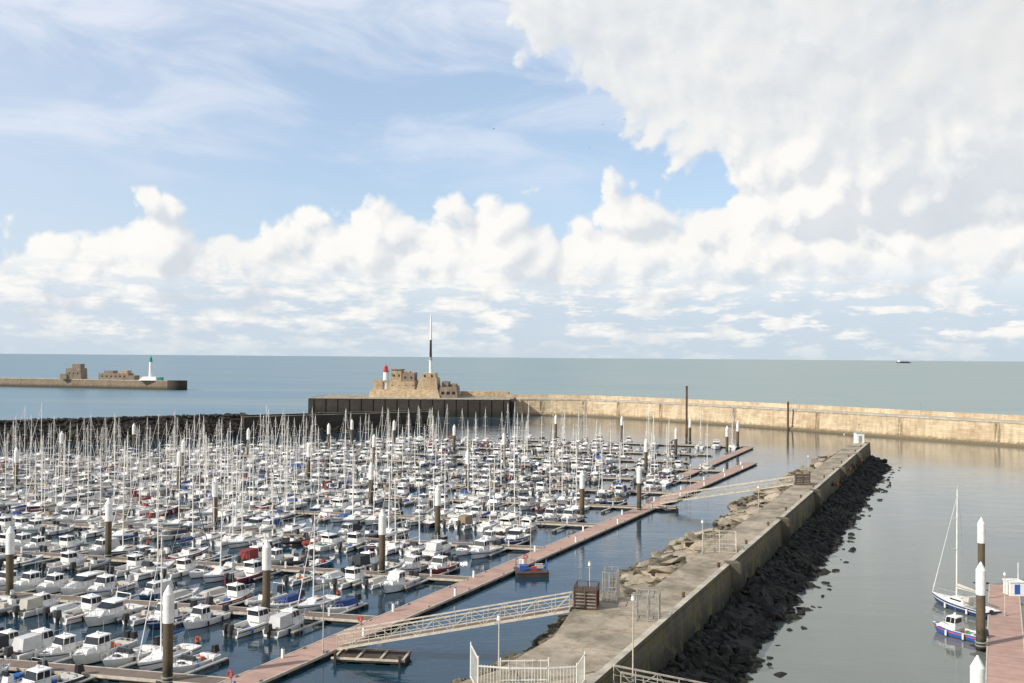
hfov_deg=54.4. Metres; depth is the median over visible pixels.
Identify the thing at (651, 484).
fishing boat
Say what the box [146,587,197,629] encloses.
fishing boat
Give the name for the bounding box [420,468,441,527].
sailboat
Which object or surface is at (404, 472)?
motorboat
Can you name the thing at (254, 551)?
fishing boat
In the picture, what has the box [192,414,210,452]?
sailboat
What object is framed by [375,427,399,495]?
sailboat
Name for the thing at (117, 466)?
sailboat
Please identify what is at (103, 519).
fishing boat
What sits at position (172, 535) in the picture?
motorboat
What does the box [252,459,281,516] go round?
sailboat
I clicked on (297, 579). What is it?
motorboat
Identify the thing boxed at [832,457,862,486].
hanging fenders
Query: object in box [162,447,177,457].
fishing boat
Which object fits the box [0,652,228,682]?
berth pontoon
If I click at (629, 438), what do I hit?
fishing boat
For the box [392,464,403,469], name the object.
motorboat
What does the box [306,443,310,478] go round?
mooring pile
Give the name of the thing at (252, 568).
fishing boat
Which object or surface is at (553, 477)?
motorboat
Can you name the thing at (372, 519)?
sailboat
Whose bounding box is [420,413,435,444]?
sailboat
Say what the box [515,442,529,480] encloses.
sailboat
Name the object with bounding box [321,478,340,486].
motorboat
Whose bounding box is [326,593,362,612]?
motorboat
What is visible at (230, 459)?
sailboat
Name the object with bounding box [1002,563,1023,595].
utility kiosk
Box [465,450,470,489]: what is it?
mooring pile
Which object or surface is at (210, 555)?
motorboat
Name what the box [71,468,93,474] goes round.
motorboat
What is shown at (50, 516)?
sailboat
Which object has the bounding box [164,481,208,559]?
sailboat
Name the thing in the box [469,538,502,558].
fishing boat
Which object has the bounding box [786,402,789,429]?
mooring dolphin
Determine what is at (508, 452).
fishing boat
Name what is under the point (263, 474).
motorboat
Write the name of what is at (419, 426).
sailboat
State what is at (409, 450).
sailboat
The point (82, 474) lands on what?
sailboat
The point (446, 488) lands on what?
motorboat
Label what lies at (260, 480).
sailboat
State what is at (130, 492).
fishing boat
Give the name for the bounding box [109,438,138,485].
sailboat
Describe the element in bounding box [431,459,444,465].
motorboat
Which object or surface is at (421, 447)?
motorboat
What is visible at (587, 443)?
sailboat
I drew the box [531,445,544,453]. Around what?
fishing boat
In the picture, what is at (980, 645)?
mooring pile
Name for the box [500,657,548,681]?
security gate
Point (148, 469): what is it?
sailboat
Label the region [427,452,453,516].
sailboat
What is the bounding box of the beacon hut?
[852,424,865,444]
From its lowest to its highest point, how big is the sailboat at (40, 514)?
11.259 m
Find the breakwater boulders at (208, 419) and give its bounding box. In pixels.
[0,412,433,445]
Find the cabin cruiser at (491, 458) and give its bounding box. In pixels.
[486,453,500,462]
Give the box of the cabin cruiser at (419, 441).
[412,437,425,444]
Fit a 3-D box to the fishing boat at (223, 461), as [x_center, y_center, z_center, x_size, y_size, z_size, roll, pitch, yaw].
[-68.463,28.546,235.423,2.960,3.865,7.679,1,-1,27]
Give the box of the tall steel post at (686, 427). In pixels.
[685,386,687,439]
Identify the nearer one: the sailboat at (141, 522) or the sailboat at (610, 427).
the sailboat at (141, 522)
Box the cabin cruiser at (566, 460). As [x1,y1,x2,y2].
[558,451,572,464]
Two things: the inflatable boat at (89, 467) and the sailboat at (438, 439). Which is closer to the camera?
the inflatable boat at (89, 467)
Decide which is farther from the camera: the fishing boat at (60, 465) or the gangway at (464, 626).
the fishing boat at (60, 465)
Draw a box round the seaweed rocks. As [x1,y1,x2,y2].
[654,455,900,682]
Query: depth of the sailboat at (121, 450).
265.53 m
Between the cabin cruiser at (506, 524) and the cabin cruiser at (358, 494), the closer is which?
the cabin cruiser at (506, 524)
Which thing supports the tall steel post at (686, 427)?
in the sea
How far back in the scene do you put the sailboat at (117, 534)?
145.56 m
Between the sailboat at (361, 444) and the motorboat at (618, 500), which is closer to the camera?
the motorboat at (618, 500)
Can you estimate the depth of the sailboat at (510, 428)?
318.13 m
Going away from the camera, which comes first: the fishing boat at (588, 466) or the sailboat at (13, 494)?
the sailboat at (13, 494)
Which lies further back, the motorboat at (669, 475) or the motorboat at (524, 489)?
the motorboat at (669, 475)
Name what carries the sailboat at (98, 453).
on the sea
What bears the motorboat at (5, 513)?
on the sea
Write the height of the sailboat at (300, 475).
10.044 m
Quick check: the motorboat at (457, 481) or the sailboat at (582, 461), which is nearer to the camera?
the motorboat at (457, 481)
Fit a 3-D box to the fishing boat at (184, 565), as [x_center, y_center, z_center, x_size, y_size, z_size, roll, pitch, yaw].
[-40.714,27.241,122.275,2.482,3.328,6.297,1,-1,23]
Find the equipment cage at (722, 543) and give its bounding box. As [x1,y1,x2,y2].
[703,530,736,552]
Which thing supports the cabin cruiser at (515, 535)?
on the sea
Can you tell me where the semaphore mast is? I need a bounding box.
[429,315,431,372]
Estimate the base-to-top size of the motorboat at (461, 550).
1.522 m
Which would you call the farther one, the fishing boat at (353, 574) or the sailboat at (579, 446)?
the sailboat at (579, 446)
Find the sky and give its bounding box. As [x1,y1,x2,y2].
[0,0,1023,361]
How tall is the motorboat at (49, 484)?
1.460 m
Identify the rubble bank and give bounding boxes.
[465,457,881,682]
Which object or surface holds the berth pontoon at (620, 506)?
on the sea
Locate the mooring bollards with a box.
[681,445,860,596]
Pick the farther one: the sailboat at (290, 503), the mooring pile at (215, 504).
the sailboat at (290, 503)
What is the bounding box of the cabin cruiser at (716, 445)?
[711,440,720,448]
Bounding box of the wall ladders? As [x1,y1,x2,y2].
[539,400,999,441]
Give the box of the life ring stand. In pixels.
[227,670,233,682]
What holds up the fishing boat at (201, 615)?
on the sea
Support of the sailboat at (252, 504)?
on the sea
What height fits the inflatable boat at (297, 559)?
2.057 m
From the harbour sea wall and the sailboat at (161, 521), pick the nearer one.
the sailboat at (161, 521)
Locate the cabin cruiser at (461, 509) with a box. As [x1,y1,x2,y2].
[447,500,470,516]
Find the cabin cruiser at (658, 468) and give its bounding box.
[649,463,661,472]
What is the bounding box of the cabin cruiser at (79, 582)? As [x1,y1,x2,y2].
[60,562,107,595]
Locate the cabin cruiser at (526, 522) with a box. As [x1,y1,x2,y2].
[515,512,537,532]
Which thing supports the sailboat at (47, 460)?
on the sea
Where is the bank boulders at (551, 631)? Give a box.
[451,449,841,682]
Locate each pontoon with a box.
[0,456,700,484]
[0,547,470,591]
[0,588,376,636]
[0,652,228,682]
[3,496,595,532]
[7,480,636,513]
[12,518,542,557]
[18,468,673,497]
[120,451,724,474]
[219,461,756,682]
[228,447,689,463]
[319,443,712,456]
[436,441,620,448]
[511,439,748,447]
[670,447,753,481]
[985,584,1023,682]
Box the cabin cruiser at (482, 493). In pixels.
[468,487,492,499]
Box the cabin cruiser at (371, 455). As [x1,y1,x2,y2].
[364,452,381,458]
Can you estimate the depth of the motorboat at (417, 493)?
189.99 m
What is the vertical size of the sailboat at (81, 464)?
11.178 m
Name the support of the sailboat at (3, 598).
on the sea
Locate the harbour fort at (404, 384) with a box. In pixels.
[368,369,459,397]
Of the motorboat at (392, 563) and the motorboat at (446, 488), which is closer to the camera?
the motorboat at (392, 563)
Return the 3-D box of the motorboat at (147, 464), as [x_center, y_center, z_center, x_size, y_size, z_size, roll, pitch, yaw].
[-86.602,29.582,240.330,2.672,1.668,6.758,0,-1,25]
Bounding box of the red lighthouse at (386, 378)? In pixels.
[383,365,388,388]
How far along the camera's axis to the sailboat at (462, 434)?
303.01 m
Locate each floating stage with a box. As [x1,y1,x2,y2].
[331,648,411,667]
[645,505,678,510]
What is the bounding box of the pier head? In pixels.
[308,391,523,416]
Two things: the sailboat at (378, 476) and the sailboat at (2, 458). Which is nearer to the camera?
the sailboat at (378, 476)
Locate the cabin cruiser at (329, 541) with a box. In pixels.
[306,531,345,551]
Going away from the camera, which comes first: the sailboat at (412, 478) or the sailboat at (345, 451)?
the sailboat at (412, 478)
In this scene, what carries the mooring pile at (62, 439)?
in the sea
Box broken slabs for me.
[599,451,837,598]
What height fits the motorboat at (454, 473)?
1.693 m
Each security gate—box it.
[470,642,478,682]
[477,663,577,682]
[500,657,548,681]
[578,651,585,682]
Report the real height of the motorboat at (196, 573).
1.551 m
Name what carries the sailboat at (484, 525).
on the sea
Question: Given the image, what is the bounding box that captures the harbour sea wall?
[506,394,1023,446]
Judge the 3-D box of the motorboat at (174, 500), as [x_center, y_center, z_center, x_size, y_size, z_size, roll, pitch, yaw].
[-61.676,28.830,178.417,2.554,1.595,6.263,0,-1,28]
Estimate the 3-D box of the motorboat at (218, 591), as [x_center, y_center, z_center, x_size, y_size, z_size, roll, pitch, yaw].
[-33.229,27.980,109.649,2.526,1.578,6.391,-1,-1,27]
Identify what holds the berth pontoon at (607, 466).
on the sea
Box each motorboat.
[0,509,18,516]
[0,551,44,569]
[30,467,54,472]
[31,456,51,462]
[34,482,58,490]
[39,521,75,535]
[42,598,81,618]
[61,541,94,553]
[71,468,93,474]
[96,495,115,501]
[101,524,132,537]
[101,636,162,667]
[106,484,129,492]
[122,604,157,625]
[127,495,149,502]
[127,543,162,554]
[133,527,167,540]
[143,459,163,466]
[144,451,160,455]
[153,496,180,504]
[156,527,190,540]
[157,461,172,467]
[157,584,199,602]
[173,644,220,672]
[188,560,225,577]
[188,583,228,603]
[190,549,219,561]
[252,464,270,470]
[255,470,272,476]
[270,589,305,609]
[282,567,316,585]
[294,524,318,534]
[302,553,334,567]
[310,511,330,522]
[315,567,345,584]
[317,493,336,501]
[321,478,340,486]
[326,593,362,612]
[330,485,349,493]
[332,511,353,521]
[338,479,355,486]
[351,457,362,462]
[355,454,366,457]
[361,504,381,513]
[362,573,387,589]
[366,536,392,550]
[370,555,404,571]
[375,476,388,480]
[379,504,399,514]
[388,455,401,459]
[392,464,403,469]
[396,469,407,475]
[399,454,413,459]
[406,513,425,525]
[409,490,424,496]
[415,444,427,449]
[424,476,435,482]
[428,481,444,487]
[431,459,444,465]
[440,465,455,470]
[440,517,457,527]
[441,482,455,490]
[444,470,461,477]
[448,477,461,483]
[455,541,473,555]
[469,449,479,454]
[473,453,485,458]
[476,471,488,478]
[480,498,499,509]
[485,441,496,446]
[490,472,502,478]
[502,485,515,492]
[506,492,523,500]
[507,454,520,460]
[518,484,534,493]
[522,480,535,485]
[524,510,542,519]
[534,452,545,456]
[535,501,550,510]
[545,455,556,460]
[545,474,557,480]
[552,480,567,486]
[555,501,572,511]
[557,473,572,481]
[563,470,575,474]
[563,487,578,495]
[564,482,577,487]
[603,470,616,476]
[606,464,619,471]
[606,495,624,504]
[608,461,619,465]
[616,471,628,476]
[660,471,673,478]
[667,451,678,456]
[672,473,684,478]
[677,449,687,452]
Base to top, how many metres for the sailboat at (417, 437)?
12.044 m
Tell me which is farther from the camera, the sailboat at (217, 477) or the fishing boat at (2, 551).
the sailboat at (217, 477)
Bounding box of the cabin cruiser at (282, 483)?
[268,477,292,491]
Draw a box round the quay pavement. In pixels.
[459,587,695,682]
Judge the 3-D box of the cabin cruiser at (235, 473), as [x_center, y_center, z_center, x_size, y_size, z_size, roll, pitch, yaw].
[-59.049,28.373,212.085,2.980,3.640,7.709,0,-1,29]
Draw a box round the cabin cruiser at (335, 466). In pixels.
[329,463,345,473]
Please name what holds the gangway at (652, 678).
on the stone jetty
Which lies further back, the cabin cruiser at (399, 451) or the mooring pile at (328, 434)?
the mooring pile at (328, 434)
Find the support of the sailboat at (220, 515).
on the sea
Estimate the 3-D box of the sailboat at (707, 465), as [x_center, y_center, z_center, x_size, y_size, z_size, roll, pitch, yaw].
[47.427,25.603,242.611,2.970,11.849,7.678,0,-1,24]
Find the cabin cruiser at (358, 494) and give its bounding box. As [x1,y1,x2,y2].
[347,489,366,503]
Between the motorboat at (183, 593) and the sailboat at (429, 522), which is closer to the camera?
the motorboat at (183, 593)
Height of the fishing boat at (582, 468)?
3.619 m
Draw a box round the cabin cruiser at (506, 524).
[492,511,516,533]
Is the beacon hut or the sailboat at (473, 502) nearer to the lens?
the sailboat at (473, 502)
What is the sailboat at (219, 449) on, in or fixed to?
on the sea
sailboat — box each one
[0,419,27,477]
[0,427,13,459]
[0,434,11,473]
[0,444,20,507]
[0,573,15,601]
[1,419,23,461]
[3,455,42,519]
[4,407,36,464]
[4,444,28,473]
[4,458,31,497]
[6,430,30,467]
[6,436,31,480]
[8,438,50,510]
[17,438,54,498]
[18,432,49,481]
[21,414,39,456]
[23,459,58,519]
[24,436,63,511]
[28,404,59,456]
[32,462,70,521]
[37,417,66,476]
[40,427,59,468]
[40,435,73,490]
[43,425,58,462]
[46,427,77,482]
[46,444,86,510]
[50,434,84,499]
[58,443,83,482]
[62,444,101,511]
[63,423,82,455]
[63,431,102,493]
[67,421,91,465]
[67,425,93,469]
[69,419,103,477]
[72,457,103,523]
[74,437,101,483]
[77,448,112,512]
[77,476,112,537]
[83,427,104,463]
[89,420,113,466]
[89,431,116,476]
[89,443,127,514]
[91,418,125,478]
[91,427,115,470]
[92,429,108,458]
[98,438,120,484]
[103,423,126,470]
[103,446,152,539]
[105,430,126,465]
[107,427,122,459]
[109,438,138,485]
[110,421,125,455]
[111,441,147,514]
[111,475,150,556]
[112,454,146,525]
[117,433,141,478]
[124,483,175,580]
[125,462,160,526]
[128,428,151,471]
[130,433,154,479]
[131,426,151,465]
[132,441,153,491]
[132,461,161,514]
[136,538,201,670]
[138,439,170,503]
[139,418,161,460]
[139,427,164,471]
[142,448,178,516]
[145,475,174,526]
[149,421,175,472]
[150,416,167,451]
[151,426,184,485]
[155,440,176,480]
[157,415,185,461]
[163,453,204,527]
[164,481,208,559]
[165,423,187,466]
[169,432,191,479]
[169,439,197,486]
[170,418,188,451]
[171,446,198,496]
[174,426,192,455]
[175,426,195,472]
[180,458,209,517]
[183,446,206,487]
[184,432,212,498]
[185,416,201,462]
[186,440,204,480]
[187,426,210,473]
[188,429,201,457]
[190,432,229,505]
[191,430,205,468]
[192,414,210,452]
[194,474,225,544]
[196,418,210,458]
[198,438,223,488]
[200,428,223,474]
[200,441,219,481]
[200,453,233,516]
[202,489,243,582]
[203,430,230,481]
[203,442,235,506]
[204,435,241,521]
[204,448,229,497]
[205,421,223,462]
[208,431,237,488]
[210,470,245,546]
[211,420,226,451]
[217,422,236,463]
[220,439,245,497]
[220,451,248,507]
[222,452,252,530]
[226,446,260,521]
[226,454,265,547]
[231,416,255,464]
[233,437,248,475]
[234,435,256,483]
[241,426,259,454]
[243,445,265,507]
[245,412,267,460]
[252,443,272,483]
[252,446,284,508]
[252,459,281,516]
[252,477,283,545]
[255,416,274,454]
[255,422,277,489]
[256,409,277,464]
[257,404,273,446]
[262,417,282,455]
[262,442,290,500]
[263,432,281,470]
[265,456,295,519]
[270,425,286,451]
[270,425,294,471]
[273,466,306,533]
[276,410,294,448]
[276,439,307,509]
[277,418,293,455]
[278,438,297,477]
[278,438,305,501]
[279,415,297,464]
[283,418,299,451]
[288,423,304,460]
[292,426,306,463]
[295,448,320,501]
[297,414,313,449]
[297,437,313,477]
[297,515,340,610]
[299,418,315,456]
[300,408,317,445]
[301,430,324,472]
[304,416,319,452]
[304,420,324,466]
[309,458,332,510]
[310,426,325,478]
[313,435,338,493]
[330,454,350,502]
[337,410,352,453]
[337,438,356,479]
[339,411,353,450]
[341,449,373,512]
[342,454,371,523]
[355,417,368,447]
[360,417,371,450]
[361,447,384,504]
[362,435,386,494]
[363,428,382,475]
[363,430,387,480]
[364,417,372,443]
[364,459,390,524]
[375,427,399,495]
[375,479,405,555]
[378,467,408,538]
[379,411,398,458]
[382,436,399,474]
[384,410,396,444]
[384,426,395,454]
[387,427,410,481]
[395,409,400,438]
[399,484,429,555]
[403,416,418,452]
[403,432,420,481]
[405,407,413,439]
[413,406,425,440]
[414,424,429,465]
[416,409,426,442]
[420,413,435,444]
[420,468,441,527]
[421,409,431,440]
[423,406,435,442]
[425,419,436,449]
[426,417,443,458]
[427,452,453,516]
[429,423,446,470]
[430,442,446,482]
[431,413,441,440]
[442,407,456,441]
[452,412,466,444]
[454,442,474,498]
[460,427,479,478]
[462,423,476,461]
[462,441,480,506]
[469,423,479,450]
[471,416,482,441]
[472,463,498,531]
[481,408,493,442]
[485,459,507,518]
[487,448,507,499]
[491,434,510,472]
[493,415,504,447]
[500,406,510,441]
[502,462,522,519]
[508,414,521,451]
[508,426,523,473]
[508,438,526,485]
[511,407,520,438]
[512,425,523,455]
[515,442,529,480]
[518,425,531,461]
[522,414,537,463]
[525,407,534,438]
[536,447,556,501]
[538,420,548,448]
[547,432,564,474]
[549,416,560,448]
[553,418,566,454]
[554,421,567,462]
[555,453,573,502]
[559,414,568,443]
[569,423,582,460]
[569,453,589,510]
[570,427,583,464]
[575,409,583,443]
[577,405,588,449]
[581,412,592,445]
[589,422,604,475]
[593,425,604,462]
[595,445,612,496]
[605,421,617,458]
[611,445,624,488]
[620,422,630,458]
[638,425,652,464]
[639,404,655,458]
[644,436,659,483]
[645,434,658,477]
[650,412,658,446]
[659,422,672,474]
[659,434,673,486]
[695,408,705,448]
[699,424,713,468]
[728,403,737,449]
[931,485,1001,619]
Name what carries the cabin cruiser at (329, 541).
on the sea
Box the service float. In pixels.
[513,559,548,577]
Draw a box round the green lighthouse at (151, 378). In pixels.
[139,356,163,380]
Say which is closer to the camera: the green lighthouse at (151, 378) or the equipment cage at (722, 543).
the equipment cage at (722, 543)
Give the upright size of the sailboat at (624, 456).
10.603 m
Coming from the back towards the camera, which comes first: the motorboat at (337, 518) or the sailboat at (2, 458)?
the sailboat at (2, 458)
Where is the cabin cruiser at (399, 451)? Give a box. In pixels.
[392,444,407,455]
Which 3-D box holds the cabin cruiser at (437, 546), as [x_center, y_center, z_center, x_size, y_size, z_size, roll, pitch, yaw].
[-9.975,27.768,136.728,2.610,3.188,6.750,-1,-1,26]
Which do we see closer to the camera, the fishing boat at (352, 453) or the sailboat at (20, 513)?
the sailboat at (20, 513)
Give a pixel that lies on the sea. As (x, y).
(868, 620)
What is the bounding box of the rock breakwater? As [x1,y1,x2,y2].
[0,417,428,445]
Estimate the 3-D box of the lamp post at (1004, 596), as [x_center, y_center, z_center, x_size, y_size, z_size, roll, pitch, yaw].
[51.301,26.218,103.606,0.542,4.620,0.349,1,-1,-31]
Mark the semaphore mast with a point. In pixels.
(430, 361)
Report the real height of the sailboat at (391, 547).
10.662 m
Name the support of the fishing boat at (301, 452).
on the sea
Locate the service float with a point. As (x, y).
(537, 570)
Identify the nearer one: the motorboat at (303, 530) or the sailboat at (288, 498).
the motorboat at (303, 530)
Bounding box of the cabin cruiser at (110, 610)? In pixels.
[83,587,145,626]
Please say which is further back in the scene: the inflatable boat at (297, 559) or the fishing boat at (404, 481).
the fishing boat at (404, 481)
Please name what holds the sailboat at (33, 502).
on the sea
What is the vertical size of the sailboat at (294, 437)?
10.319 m
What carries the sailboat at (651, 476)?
on the sea
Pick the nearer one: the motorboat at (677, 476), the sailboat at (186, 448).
the motorboat at (677, 476)
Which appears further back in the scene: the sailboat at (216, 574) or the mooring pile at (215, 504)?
the mooring pile at (215, 504)
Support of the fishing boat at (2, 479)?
on the sea
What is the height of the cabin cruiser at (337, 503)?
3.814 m
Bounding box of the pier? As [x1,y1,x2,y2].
[0,377,186,389]
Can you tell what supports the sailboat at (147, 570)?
on the sea
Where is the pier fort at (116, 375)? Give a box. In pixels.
[98,370,138,379]
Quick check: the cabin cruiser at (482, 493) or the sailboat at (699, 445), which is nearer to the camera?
the cabin cruiser at (482, 493)
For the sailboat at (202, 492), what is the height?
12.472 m
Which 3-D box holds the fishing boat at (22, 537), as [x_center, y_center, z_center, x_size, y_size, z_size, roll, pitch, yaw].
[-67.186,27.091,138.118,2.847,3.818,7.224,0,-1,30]
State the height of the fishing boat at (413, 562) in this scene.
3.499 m
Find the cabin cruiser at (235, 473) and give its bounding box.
[221,469,242,482]
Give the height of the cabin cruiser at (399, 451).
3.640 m
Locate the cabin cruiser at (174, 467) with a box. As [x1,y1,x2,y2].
[164,465,176,472]
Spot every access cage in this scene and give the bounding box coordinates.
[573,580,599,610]
[602,566,619,602]
[636,589,660,621]
[794,470,810,484]
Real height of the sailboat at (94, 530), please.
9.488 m
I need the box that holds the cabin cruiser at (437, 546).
[421,534,451,556]
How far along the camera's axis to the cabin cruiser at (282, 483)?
197.24 m
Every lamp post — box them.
[320,578,326,653]
[494,614,503,682]
[529,519,531,560]
[586,561,592,585]
[629,594,637,681]
[700,519,704,553]
[756,485,760,512]
[1003,571,1005,615]
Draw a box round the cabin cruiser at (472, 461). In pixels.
[465,456,483,466]
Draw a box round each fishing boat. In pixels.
[0,477,19,487]
[0,485,17,497]
[0,516,14,527]
[0,516,38,532]
[0,529,5,546]
[0,547,5,559]
[0,570,35,590]
[0,621,31,656]
[0,657,10,677]
[3,528,51,550]
[3,616,66,659]
[10,653,84,682]
[12,582,60,618]
[14,561,62,591]
[19,515,59,533]
[20,530,59,551]
[27,460,48,468]
[34,563,78,593]
[37,543,88,573]
[38,527,84,552]
[38,621,84,661]
[52,587,114,624]
[54,462,77,469]
[55,509,88,522]
[56,455,73,463]
[71,620,137,664]
[80,491,104,501]
[85,567,135,596]
[87,537,121,554]
[88,511,121,524]
[104,553,153,577]
[111,451,135,459]
[113,483,140,502]
[126,443,141,454]
[128,453,145,460]
[138,572,177,600]
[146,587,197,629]
[156,444,176,451]
[160,557,197,578]
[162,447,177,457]
[182,511,211,528]
[182,593,230,629]
[200,456,219,468]
[205,575,254,605]
[209,446,226,458]
[209,459,233,468]
[222,601,278,638]
[223,559,262,584]
[231,441,246,451]
[234,542,262,563]
[238,460,258,470]
[238,486,258,499]
[241,443,256,452]
[255,486,276,498]
[258,514,284,532]
[260,540,296,564]
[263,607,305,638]
[264,473,284,484]
[276,452,292,461]
[281,481,305,491]
[289,446,302,455]
[289,457,305,472]
[308,474,330,485]
[312,448,325,461]
[313,442,329,452]
[322,468,342,478]
[324,445,334,456]
[330,566,365,589]
[331,443,340,450]
[331,448,344,457]
[334,531,365,552]
[336,440,349,445]
[337,518,363,536]
[339,464,357,473]
[340,459,358,467]
[347,484,366,493]
[347,548,378,570]
[349,450,359,457]
[355,464,368,474]
[360,444,371,454]
[368,447,384,456]
[377,440,386,447]
[382,441,395,448]
[382,560,419,592]
[388,485,408,496]
[397,477,415,486]
[401,554,430,572]
[403,456,418,469]
[406,466,422,476]
[407,477,427,490]
[414,504,431,515]
[416,493,434,504]
[422,446,435,452]
[427,554,459,573]
[428,493,450,507]
[436,442,448,450]
[445,458,457,465]
[454,512,478,529]
[464,473,480,483]
[469,498,486,517]
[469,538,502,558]
[470,460,480,471]
[470,480,488,491]
[480,469,495,484]
[481,463,496,471]
[481,529,505,543]
[487,447,500,454]
[487,480,500,491]
[500,446,512,455]
[503,459,517,468]
[506,440,516,447]
[518,496,536,509]
[528,476,547,494]
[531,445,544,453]
[531,465,546,480]
[542,507,562,521]
[550,438,560,444]
[561,507,583,521]
[564,460,581,471]
[567,443,577,449]
[572,492,591,502]
[574,469,587,481]
[578,466,589,475]
[580,440,591,449]
[582,461,594,470]
[584,456,594,464]
[587,446,598,454]
[591,439,602,445]
[593,461,606,470]
[602,441,609,450]
[604,454,618,463]
[612,443,622,450]
[613,484,628,496]
[622,445,633,450]
[624,436,632,441]
[635,462,649,472]
[643,479,659,490]
[671,460,683,467]
[932,603,988,642]
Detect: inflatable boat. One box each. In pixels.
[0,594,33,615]
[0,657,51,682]
[5,494,40,505]
[30,473,56,481]
[68,557,111,572]
[73,453,90,458]
[77,463,101,469]
[86,476,109,483]
[111,465,132,470]
[143,544,183,558]
[180,525,209,538]
[244,582,288,606]
[280,531,309,546]
[282,547,318,565]
[302,530,320,546]
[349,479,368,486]
[360,523,378,537]
[368,458,383,463]
[373,479,387,486]
[396,495,415,505]
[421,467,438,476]
[440,450,455,457]
[476,441,486,446]
[502,472,516,479]
[527,462,542,469]
[585,474,601,483]
[590,492,608,503]
[630,476,643,483]
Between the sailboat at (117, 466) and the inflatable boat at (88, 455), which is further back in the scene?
the inflatable boat at (88, 455)
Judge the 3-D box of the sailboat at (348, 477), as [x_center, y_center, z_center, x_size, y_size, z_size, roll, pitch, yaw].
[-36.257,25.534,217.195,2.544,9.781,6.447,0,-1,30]
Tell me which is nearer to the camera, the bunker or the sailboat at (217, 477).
the sailboat at (217, 477)
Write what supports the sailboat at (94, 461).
on the sea
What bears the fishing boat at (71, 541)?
on the sea
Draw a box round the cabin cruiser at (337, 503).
[321,491,351,511]
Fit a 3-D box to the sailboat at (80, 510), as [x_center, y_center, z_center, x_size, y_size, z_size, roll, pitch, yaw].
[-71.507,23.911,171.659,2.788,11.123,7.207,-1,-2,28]
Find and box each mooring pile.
[4,526,14,597]
[12,447,18,488]
[59,431,63,461]
[104,498,112,557]
[132,424,135,447]
[156,585,174,682]
[174,451,181,491]
[181,440,185,471]
[210,477,220,529]
[246,428,249,457]
[262,539,270,611]
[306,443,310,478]
[327,423,329,447]
[348,420,354,446]
[368,462,375,506]
[372,435,377,467]
[378,509,385,573]
[393,420,395,442]
[431,485,443,539]
[453,424,456,453]
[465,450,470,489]
[502,433,505,463]
[554,415,556,437]
[579,470,587,517]
[620,416,622,439]
[636,466,641,509]
[642,439,649,473]
[674,428,677,457]
[687,418,691,443]
[724,426,728,454]
[736,421,739,448]
[970,562,986,651]
[970,655,984,682]
[973,517,989,583]
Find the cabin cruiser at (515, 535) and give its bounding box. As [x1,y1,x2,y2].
[505,521,531,544]
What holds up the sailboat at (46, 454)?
on the sea
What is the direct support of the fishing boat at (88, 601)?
on the sea
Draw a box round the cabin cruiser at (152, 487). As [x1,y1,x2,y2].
[141,478,170,496]
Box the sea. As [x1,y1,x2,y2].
[0,354,1023,682]
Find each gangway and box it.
[337,591,572,649]
[613,665,704,682]
[660,475,794,503]
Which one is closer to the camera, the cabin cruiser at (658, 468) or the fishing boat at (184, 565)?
the fishing boat at (184, 565)
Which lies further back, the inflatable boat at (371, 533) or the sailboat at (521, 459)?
the sailboat at (521, 459)
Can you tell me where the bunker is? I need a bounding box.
[60,364,86,378]
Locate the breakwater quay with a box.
[240,410,428,430]
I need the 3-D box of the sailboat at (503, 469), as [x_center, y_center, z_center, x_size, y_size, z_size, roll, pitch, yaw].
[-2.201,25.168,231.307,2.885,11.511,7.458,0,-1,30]
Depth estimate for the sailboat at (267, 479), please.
198.29 m
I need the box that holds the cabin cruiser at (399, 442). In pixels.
[393,438,406,448]
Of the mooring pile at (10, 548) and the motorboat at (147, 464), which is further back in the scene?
the motorboat at (147, 464)
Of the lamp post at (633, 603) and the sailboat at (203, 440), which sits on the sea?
the sailboat at (203, 440)
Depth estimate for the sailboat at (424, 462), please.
247.81 m
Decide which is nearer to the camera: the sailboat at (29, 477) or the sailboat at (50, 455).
the sailboat at (29, 477)
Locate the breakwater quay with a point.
(333, 419)
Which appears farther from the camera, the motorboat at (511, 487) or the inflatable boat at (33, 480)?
the inflatable boat at (33, 480)
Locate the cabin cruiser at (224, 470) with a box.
[215,461,237,474]
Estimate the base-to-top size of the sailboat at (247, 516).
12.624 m
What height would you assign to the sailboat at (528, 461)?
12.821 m
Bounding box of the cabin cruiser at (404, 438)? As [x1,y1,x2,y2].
[397,436,407,444]
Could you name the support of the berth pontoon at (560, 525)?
on the sea
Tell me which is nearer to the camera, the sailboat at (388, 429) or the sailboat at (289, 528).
the sailboat at (289, 528)
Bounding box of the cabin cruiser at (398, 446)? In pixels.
[393,444,404,448]
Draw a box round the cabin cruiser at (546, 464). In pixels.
[537,456,556,470]
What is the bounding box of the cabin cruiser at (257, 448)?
[252,444,272,451]
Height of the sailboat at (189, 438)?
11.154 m
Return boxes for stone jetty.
[585,442,870,682]
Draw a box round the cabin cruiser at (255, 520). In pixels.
[240,509,269,531]
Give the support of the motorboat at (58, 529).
on the sea
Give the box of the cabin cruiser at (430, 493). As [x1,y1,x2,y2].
[427,486,443,497]
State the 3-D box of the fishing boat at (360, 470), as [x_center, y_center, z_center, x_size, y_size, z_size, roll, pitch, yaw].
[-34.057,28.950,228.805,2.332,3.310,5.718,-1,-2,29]
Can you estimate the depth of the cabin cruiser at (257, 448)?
276.18 m
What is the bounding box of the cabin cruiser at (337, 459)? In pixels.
[333,454,351,462]
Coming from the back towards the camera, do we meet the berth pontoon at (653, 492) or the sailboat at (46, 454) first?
the sailboat at (46, 454)
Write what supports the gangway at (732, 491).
on the stone jetty
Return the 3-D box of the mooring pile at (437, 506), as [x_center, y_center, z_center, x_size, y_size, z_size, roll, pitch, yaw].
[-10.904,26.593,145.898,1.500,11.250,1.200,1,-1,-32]
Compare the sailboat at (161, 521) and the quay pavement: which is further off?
the sailboat at (161, 521)

